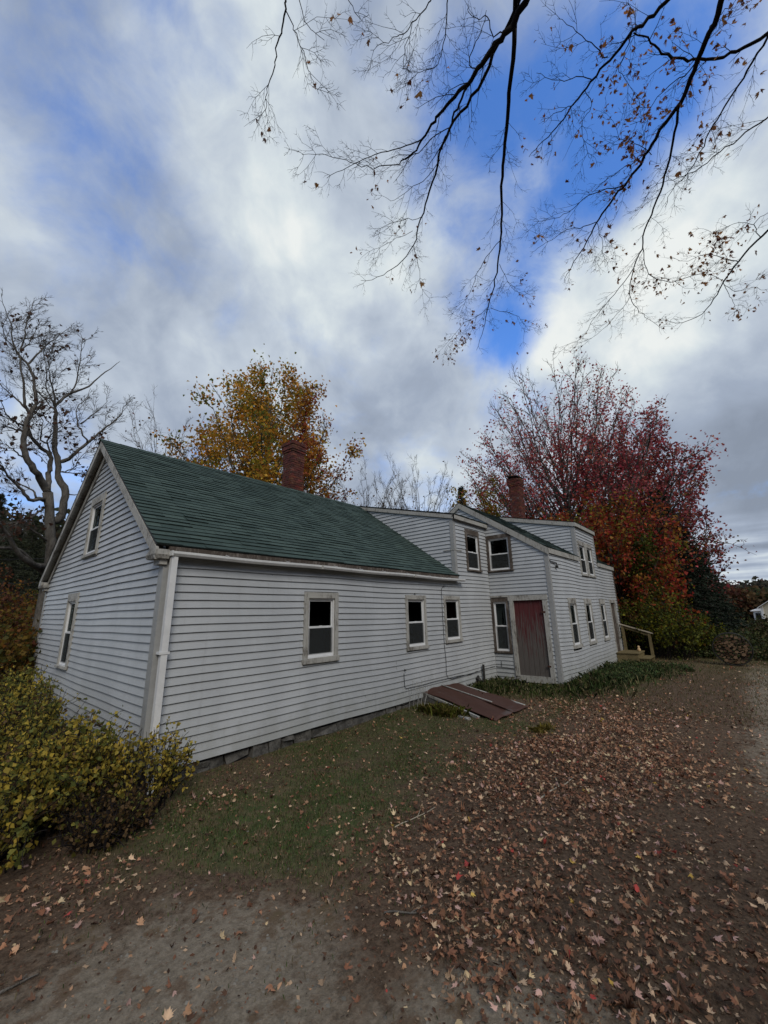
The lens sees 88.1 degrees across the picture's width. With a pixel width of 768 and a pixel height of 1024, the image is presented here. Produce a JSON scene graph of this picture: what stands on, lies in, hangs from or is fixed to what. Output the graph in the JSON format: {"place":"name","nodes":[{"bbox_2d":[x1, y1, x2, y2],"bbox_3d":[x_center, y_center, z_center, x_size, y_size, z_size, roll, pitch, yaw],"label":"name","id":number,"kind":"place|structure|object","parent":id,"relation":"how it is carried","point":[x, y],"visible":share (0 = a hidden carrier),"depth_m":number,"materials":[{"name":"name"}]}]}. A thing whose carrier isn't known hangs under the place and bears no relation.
{"place":"outdoors","nodes":[
{"label":"outdoors","id":0,"kind":"place"},
{"bbox_2d":[0,655,767,1023],"bbox_3d":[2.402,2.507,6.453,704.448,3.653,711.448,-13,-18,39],"label":"ground","id":1,"kind":"structure","parent":0,"point":[304,947],"depth_m":2.76,"materials":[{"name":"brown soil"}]},
{"bbox_2d":[0,493,23,584],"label":"pine tree","id":2,"kind":"object","parent":1,"relation":"on","point":[3,500],"visible":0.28,"depth_m":38.18,"materials":[{"name":"green plant"}]},
{"bbox_2d":[0,592,33,673],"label":"autumn bush","id":3,"kind":"object","parent":1,"relation":"on","point":[6,615],"visible":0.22,"depth_m":10.80,"materials":[{"name":"brown plant"}]},
{"bbox_2d":[0,563,36,623],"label":"autumn bush","id":4,"kind":"object","parent":1,"relation":"on","point":[10,590],"visible":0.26,"depth_m":17.15,"materials":[{"name":"brown plant"}]},
{"bbox_2d":[0,589,36,629],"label":"autumn bush","id":5,"kind":"object","parent":1,"relation":"on","point":[20,609],"visible":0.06,"depth_m":13.50,"materials":[{"name":"brown plant"}]},
{"bbox_2d":[0,973,37,993],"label":"stick","id":6,"kind":"object","parent":1,"relation":"on","point":[10,987],"visible":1,"depth_m":2.12,"materials":[{"name":"grey wood"}]},
{"bbox_2d":[3,612,34,643],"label":"autumn bush","id":7,"kind":"object","parent":1,"relation":"on","point":[27,615],"depth_m":12.63,"materials":[{"name":"brown plant"}]},
{"bbox_2d":[0,575,38,623],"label":"autumn bush","id":8,"kind":"object","parent":1,"relation":"on","point":[34,592],"visible":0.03,"depth_m":18.50,"materials":[{"name":"brown plant"}]},
{"bbox_2d":[0,516,38,622],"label":"pine tree","id":9,"kind":"object","parent":1,"relation":"on","point":[18,574],"visible":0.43,"depth_m":33.48,"materials":[{"name":"green plant"}]},
{"bbox_2d":[0,606,42,692],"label":"autumn bush","id":10,"kind":"object","parent":1,"relation":"on","point":[23,658],"visible":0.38,"depth_m":8.83,"materials":[{"name":"orange plant"}]},
{"bbox_2d":[2,519,44,618],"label":"pine tree","id":11,"kind":"object","parent":1,"relation":"on","point":[31,537],"visible":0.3,"depth_m":37.54,"materials":[{"name":"green plant"}]},
{"bbox_2d":[0,661,53,709],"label":"yellow bush","id":12,"kind":"object","parent":1,"relation":"on","point":[27,675],"visible":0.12,"depth_m":7.33,"materials":[{"name":"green plant"}]},
{"bbox_2d":[0,660,67,734],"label":"yellow bush","id":13,"kind":"object","parent":1,"relation":"on","point":[34,690],"visible":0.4,"depth_m":5.97,"materials":[{"name":"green plant"}]},
{"bbox_2d":[23,544,45,601],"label":"pine tree","id":14,"kind":"object","parent":1,"relation":"on","point":[43,560],"visible":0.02,"depth_m":41.61,"materials":[{"name":"green plant"}]},
{"bbox_2d":[1,503,69,582],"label":"treeline","id":15,"kind":"object","parent":1,"relation":"on","point":[58,528],"visible":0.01,"depth_m":58.75,"materials":[{"name":"green plant"}]},
{"bbox_2d":[0,741,86,874],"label":"yellow bush","id":16,"kind":"object","parent":1,"relation":"on","point":[18,826],"visible":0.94,"depth_m":3.27,"materials":[{"name":"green plant"}]},
{"bbox_2d":[0,670,98,762],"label":"yellow bush","id":17,"kind":"object","parent":1,"relation":"on","point":[47,718],"visible":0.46,"depth_m":4.94,"materials":[{"name":"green plant"}]},
{"bbox_2d":[0,289,137,665],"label":"forked tree","id":18,"kind":"object","parent":1,"relation":"on","point":[51,519],"visible":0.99,"depth_m":10.56,"materials":[{"name":"grey plant"}]},
{"bbox_2d":[0,705,142,837],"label":"yellow bush","id":19,"kind":"object","parent":1,"relation":"on","point":[77,754],"visible":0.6,"depth_m":3.94,"materials":[{"name":"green plant"}]},
{"bbox_2d":[40,772,172,857],"bbox_3d":[-2.543,2.728,3.626,1.232,0.589,0.976,-13,-18,39],"label":"yellow bush","id":20,"kind":"object","parent":1,"relation":"on","point":[125,816],"visible":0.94,"depth_m":3.48,"materials":[{"name":"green plant"}]},
{"bbox_2d":[90,716,198,812],"bbox_3d":[-2.551,2.699,4.234,1.021,0.881,1.026,-13,-18,39],"label":"yellow bush","id":21,"kind":"object","parent":1,"relation":"on","point":[165,770],"visible":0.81,"depth_m":4.16,"materials":[{"name":"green plant"}]},
{"bbox_2d":[107,386,217,463],"bbox_3d":[-10.733,0.509,18.453,5.287,12.680,5.680,-13,-18,39],"label":"bare tree","id":22,"kind":"object","parent":1,"relation":"on","point":[150,434],"visible":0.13,"depth_m":18.85,"materials":[{"name":"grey plant"}]},
{"bbox_2d":[151,344,366,502],"bbox_3d":[-6.286,-1.144,21.113,10.869,17.019,11.984,9,-18,-36],"label":"maple tree","id":23,"kind":"object","parent":1,"relation":"on","point":[254,409],"visible":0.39,"depth_m":21.40,"materials":[{"name":"yellow plant"}]},
{"bbox_2d":[31,439,623,794],"bbox_3d":[0.595,1.419,13.132,8.987,8.033,16.880,-13,-18,39],"label":"farmhouse","id":24,"kind":"object","parent":1,"relation":"on","point":[223,617],"visible":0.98,"depth_m":7.35,"materials":[{"name":"wood"}]},
{"bbox_2d":[54,592,79,675],"bbox_3d":[-5.910,2.305,7.764,0.985,1.595,0.513,-13,-18,39],"label":"window","id":25,"kind":"structure","parent":24,"relation":"in","point":[67,636],"depth_m":7.72,"materials":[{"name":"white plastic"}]},
{"bbox_2d":[81,491,107,559],"bbox_3d":[-5.428,0.310,7.801,1.103,1.414,0.515,-13,-18,39],"label":"window","id":26,"kind":"structure","parent":24,"relation":"in","point":[92,542],"depth_m":7.81,"materials":[{"name":"white plastic"}]},
{"bbox_2d":[301,591,339,665],"bbox_3d":[-1.234,2.014,6.947,0.514,1.370,0.963,-13,-18,39],"label":"window","id":27,"kind":"structure","parent":24,"relation":"in","point":[321,609],"depth_m":7.06,"materials":[{"name":"white wood"}]},
{"bbox_2d":[387,594,429,654],"bbox_3d":[0.563,2.488,8.956,0.514,1.378,0.966,-13,-18,39],"label":"window","id":28,"kind":"structure","parent":24,"relation":"in","point":[416,610],"depth_m":9.09,"materials":[{"name":"white wood"}]},
{"bbox_2d":[443,596,463,643],"bbox_3d":[1.564,2.722,10.085,0.512,1.337,0.963,-13,-18,39],"label":"window","id":29,"kind":"structure","parent":24,"relation":"in","point":[452,610],"depth_m":10.20,"materials":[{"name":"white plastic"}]},
{"bbox_2d":[464,528,482,572],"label":"window","id":30,"kind":"structure","parent":24,"relation":"in","point":[472,546],"depth_m":11.60,"materials":[{"name":"white plastic"}]},
{"bbox_2d":[490,597,512,653],"bbox_3d":[3.482,3.259,11.462,0.735,1.736,0.514,-13,-18,39],"label":"window","id":31,"kind":"structure","parent":24,"relation":"in","point":[502,637],"depth_m":11.39,"materials":[{"name":"white wood"}]},
{"bbox_2d":[485,530,518,572],"bbox_3d":[3.533,1.255,11.887,0.988,1.316,0.516,-13,-18,39],"label":"window","id":32,"kind":"structure","parent":24,"relation":"in","point":[498,547],"depth_m":11.99,"materials":[{"name":"white plastic"}]},
{"bbox_2d":[514,600,550,676],"bbox_3d":[3.997,3.378,10.699,0.870,1.951,0.078,-13,-18,39],"label":"door","id":33,"kind":"structure","parent":24,"relation":"in","point":[529,614],"depth_m":10.72,"materials":[{"name":"red wood"}]},
{"bbox_2d":[567,598,583,650],"bbox_3d":[5.384,3.257,11.679,0.516,1.616,0.954,-13,-18,39],"label":"window","id":34,"kind":"structure","parent":24,"relation":"in","point":[572,605],"depth_m":11.70,"materials":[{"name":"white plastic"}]},
{"bbox_2d":[577,540,589,576],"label":"window","id":35,"kind":"structure","parent":24,"relation":"in","point":[580,544],"depth_m":13.52,"materials":[{"name":"white wood"}]},
{"bbox_2d":[580,543,596,578],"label":"window","id":36,"kind":"structure","parent":24,"relation":"in","point":[588,549],"depth_m":14.14,"materials":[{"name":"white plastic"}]},
{"bbox_2d":[581,598,597,648],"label":"window","id":37,"kind":"structure","parent":24,"relation":"in","point":[587,602],"depth_m":12.92,"materials":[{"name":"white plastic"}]},
{"bbox_2d":[598,599,610,641],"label":"window","id":38,"kind":"structure","parent":24,"relation":"in","point":[602,606],"depth_m":14.24,"materials":[{"name":"white wood"}]},
{"bbox_2d":[611,603,620,651],"bbox_3d":[8.845,4.452,15.175,0.090,1.907,0.696,-13,-18,39],"label":"door","id":39,"kind":"structure","parent":24,"relation":"in","point":[612,605],"depth_m":15.24,"materials":[{"name":"wood"}]},
{"bbox_2d":[323,455,409,508],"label":"bare tree","id":40,"kind":"object","parent":1,"relation":"on","point":[369,502],"visible":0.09,"depth_m":22.77,"materials":[{"name":"grey plant"}]},
{"bbox_2d":[0,692,767,1023],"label":"fallen leaves","id":41,"kind":"object","parent":1,"relation":"on","point":[592,982],"visible":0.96,"depth_m":2.97,"materials":[{"name":"brown plant"}]},
{"bbox_2d":[0,686,767,1023],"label":"leaf crumbs","id":42,"kind":"object","parent":1,"relation":"on","point":[494,948],"visible":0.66,"depth_m":2.85,"materials":[{"name":"brown plant"}]},
{"bbox_2d":[384,905,435,914],"bbox_3d":[0.171,2.619,2.612,0.343,0.028,0.064,-2,-14,4],"label":"stick","id":43,"kind":"object","parent":1,"relation":"on","point":[401,912],"visible":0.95,"depth_m":2.60,"materials":[{"name":"wood"}]},
{"bbox_2d":[395,807,434,827],"bbox_3d":[0.300,2.915,3.798,0.107,0.027,0.510,-13,-18,39],"label":"stick","id":44,"kind":"object","parent":1,"relation":"on","point":[412,818],"visible":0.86,"depth_m":3.77,"materials":[{"name":"wood"}]},
{"bbox_2d":[372,451,464,511],"bbox_3d":[2.398,2.051,24.229,6.298,12.027,6.099,-5,-15,14],"label":"bare tree","id":45,"kind":"object","parent":1,"relation":"on","point":[418,508],"visible":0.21,"depth_m":24.18,"materials":[{"name":"grey plant"}]},
{"bbox_2d":[408,678,428,708],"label":"dry weed","id":46,"kind":"object","parent":1,"relation":"on","point":[419,694],"visible":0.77,"depth_m":8.07,"materials":[{"name":"beige plant"}]},
{"bbox_2d":[411,700,471,718],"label":"grass clump","id":47,"kind":"object","parent":1,"relation":"on","point":[441,709],"visible":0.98,"depth_m":7.47,"materials":[{"name":"green plant"}]},
{"bbox_2d":[456,485,467,505],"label":"spruce tree","id":48,"kind":"object","parent":1,"relation":"on","point":[459,490],"visible":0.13,"depth_m":27.47,"materials":[{"name":"green plant"}]},
{"bbox_2d":[422,683,529,720],"bbox_3d":[1.851,3.894,8.218,2.000,0.358,2.162,-13,-18,39],"label":"cellar hatch","id":49,"kind":"object","parent":1,"relation":"on","point":[486,704],"visible":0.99,"depth_m":8.08,"materials":[{"name":"red wood"}]},
{"bbox_2d":[445,472,509,516],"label":"young maple","id":50,"kind":"object","parent":1,"relation":"on","point":[490,508],"visible":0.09,"depth_m":23.37,"materials":[{"name":"brown plant"}]},
{"bbox_2d":[466,674,531,695],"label":"grass clump","id":51,"kind":"object","parent":1,"relation":"on","point":[496,685],"visible":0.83,"depth_m":9.81,"materials":[{"name":"green plant"}]},
{"bbox_2d":[237,0,767,365],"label":"maple tree","id":52,"kind":"object","parent":1,"relation":"on","point":[517,11],"visible":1,"depth_m":3.57,"materials":[{"name":"brown plant"}]},
{"bbox_2d":[500,680,574,701],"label":"grass clump","id":53,"kind":"object","parent":1,"relation":"on","point":[542,687],"visible":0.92,"depth_m":9.37,"materials":[{"name":"green plant"}]},
{"bbox_2d":[528,720,555,735],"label":"grass clump","id":54,"kind":"object","parent":1,"relation":"on","point":[545,727],"visible":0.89,"depth_m":6.36,"materials":[{"name":"green plant"}]},
{"bbox_2d":[540,777,573,797],"bbox_3d":[1.877,2.999,4.345,0.162,0.026,0.773,-13,-18,39],"label":"stick","id":55,"kind":"object","parent":1,"relation":"on","point":[543,796],"visible":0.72,"depth_m":4.31,"materials":[{"name":"wood"}]},
{"bbox_2d":[547,673,620,703],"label":"grass clump","id":56,"kind":"object","parent":1,"relation":"on","point":[576,684],"visible":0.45,"depth_m":9.46,"materials":[{"name":"green plant"}]},
{"bbox_2d":[456,344,756,601],"bbox_3d":[11.137,-0.844,24.699,16.636,17.606,15.506,-13,-18,39],"label":"maple tree","id":57,"kind":"object","parent":1,"relation":"on","point":[557,497],"visible":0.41,"depth_m":22.03,"materials":[{"name":"red plant"}]},
{"bbox_2d":[545,658,671,705],"bbox_3d":[6.907,4.577,11.395,2.058,0.325,8.458,-13,-18,39],"label":"grass clump","id":58,"kind":"object","parent":1,"relation":"on","point":[593,675],"visible":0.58,"depth_m":10.03,"materials":[{"name":"plant"}]},
{"bbox_2d":[593,659,659,686],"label":"weeds","id":59,"kind":"object","parent":1,"relation":"on","point":[633,668],"visible":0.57,"depth_m":11.06,"materials":[{"name":"green plant"}]},
{"bbox_2d":[540,482,713,647],"bbox_3d":[10.467,2.619,18.621,6.988,7.933,6.564,-13,-18,39],"label":"maple tree","id":60,"kind":"object","parent":1,"relation":"on","point":[622,558],"visible":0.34,"depth_m":17.32,"materials":[{"name":"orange plant"}]},
{"bbox_2d":[499,656,767,729],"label":"fallen leaves","id":61,"kind":"object","parent":1,"relation":"on","point":[748,726],"visible":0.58,"depth_m":8.37,"materials":[{"name":"brown plant"}]},
{"bbox_2d":[616,624,654,662],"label":"porch steps","id":62,"kind":"structure","parent":1,"relation":"on","point":[626,654],"depth_m":14.74,"materials":[{"name":"beige wood"}]},
{"bbox_2d":[614,570,663,622],"bbox_3d":[11.629,4.340,18.736,3.056,4.244,2.949,9,-18,-36],"label":"green bush","id":63,"kind":"object","parent":1,"relation":"on","point":[626,593],"visible":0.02,"depth_m":18.28,"materials":[{"name":"green plant"}]},
{"bbox_2d":[618,596,670,657],"bbox_3d":[10.134,4.638,16.034,2.463,2.425,2.379,-13,-18,39],"label":"green bush","id":64,"kind":"object","parent":1,"relation":"on","point":[631,636],"visible":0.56,"depth_m":15.59,"materials":[{"name":"green plant"}]},
{"bbox_2d":[622,616,666,653],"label":"meadow weeds","id":65,"kind":"object","parent":1,"relation":"on","point":[642,645],"visible":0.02,"depth_m":16.24,"materials":[{"name":"green plant"}]},
{"bbox_2d":[616,516,679,653],"bbox_3d":[11.250,3.348,16.803,2.383,6.710,2.354,-7,-15,22],"label":"vine covered snag","id":66,"kind":"object","parent":1,"relation":"on","point":[643,543],"visible":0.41,"depth_m":16.93,"materials":[{"name":"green plant"}]},
{"bbox_2d":[553,407,746,607],"bbox_3d":[15.292,0.714,23.866,8.848,13.993,9.562,-13,-18,39],"label":"maple tree","id":67,"kind":"object","parent":1,"relation":"on","point":[693,507],"visible":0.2,"depth_m":22.77,"materials":[{"name":"red plant"}]},
{"bbox_2d":[627,576,693,632],"bbox_3d":[12.542,4.693,18.744,3.116,3.603,3.498,-4,-14,10],"label":"green bush","id":68,"kind":"object","parent":1,"relation":"on","point":[673,603],"visible":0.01,"depth_m":17.90,"materials":[{"name":"green plant"}]},
{"bbox_2d":[622,660,700,682],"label":"grass clump","id":69,"kind":"object","parent":1,"relation":"on","point":[666,668],"visible":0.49,"depth_m":11.89,"materials":[{"name":"green plant"}]},
{"bbox_2d":[640,659,694,678],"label":"weeds","id":70,"kind":"object","parent":1,"relation":"on","point":[671,664],"visible":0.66,"depth_m":12.05,"materials":[{"name":"green plant"}]},
{"bbox_2d":[625,588,715,660],"bbox_3d":[11.059,4.370,15.579,2.976,2.698,2.928,-13,-18,39],"label":"green bush","id":71,"kind":"object","parent":1,"relation":"on","point":[693,633],"visible":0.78,"depth_m":15.02,"materials":[{"name":"green plant"}]},
{"bbox_2d":[642,488,752,638],"bbox_3d":[14.902,2.744,20.504,5.965,8.553,6.025,6,-16,-26],"label":"spruce tree","id":72,"kind":"object","parent":1,"relation":"on","point":[702,597],"visible":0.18,"depth_m":19.29,"materials":[{"name":"green plant"}]},
{"bbox_2d":[666,614,730,654],"bbox_3d":[12.658,4.993,16.129,2.290,1.664,2.156,-13,-18,39],"label":"green bush","id":73,"kind":"object","parent":1,"relation":"on","point":[712,634],"visible":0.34,"depth_m":15.58,"materials":[{"name":"green plant"}]},
{"bbox_2d":[645,626,767,660],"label":"meadow weeds","id":74,"kind":"object","parent":1,"relation":"on","point":[758,643],"visible":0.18,"depth_m":15.22,"materials":[{"name":"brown plant"}]},
{"bbox_2d":[689,545,747,632],"bbox_3d":[17.929,4.555,22.396,3.930,5.695,4.065,-13,-18,39],"label":"spruce tree","id":75,"kind":"object","parent":1,"relation":"on","point":[724,591],"visible":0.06,"depth_m":21.48,"materials":[{"name":"green plant"}]},
{"bbox_2d":[712,632,753,666],"bbox_3d":[11.496,4.520,13.107,1.030,1.044,0.418,-13,-18,39],"label":"log hoop","id":76,"kind":"object","parent":1,"relation":"on","point":[750,659],"visible":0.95,"depth_m":13.03,"materials":[{"name":"metal"}]},
{"bbox_2d":[719,584,767,620],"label":"treeline","id":77,"kind":"object","parent":1,"relation":"on","point":[750,598],"visible":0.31,"depth_m":46.05,"materials":[{"name":"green plant"}]},
{"bbox_2d":[720,576,767,591],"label":"treeline","id":78,"kind":"object","parent":1,"relation":"on","point":[758,583],"visible":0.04,"depth_m":78.21,"materials":[{"name":"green plant"}]},
{"bbox_2d":[725,612,767,636],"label":"meadow weeds","id":79,"kind":"object","parent":1,"relation":"on","point":[760,624],"visible":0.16,"depth_m":22.31,"materials":[{"name":"green plant"}]},
{"bbox_2d":[751,601,767,621],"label":"house","id":80,"kind":"structure","parent":1,"relation":"on","point":[762,609],"depth_m":41.49,"materials":[{"name":"beige"}]},
{"bbox_2d":[0,0,767,597],"label":"sky","id":81,"kind":"structure","parent":0,"point":[137,196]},
{"bbox_2d":[4,684,767,1021],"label":"lawn grass","id":82,"kind":"structure","parent":0,"point":[318,796],"depth_m":4.16,"materials":[{"name":"plant"}]},
{"bbox_2d":[501,655,767,729],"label":"yard grass","id":83,"kind":"structure","parent":0,"point":[698,661],"depth_m":9.19,"materials":[{"name":"brown plant"}]}
]}

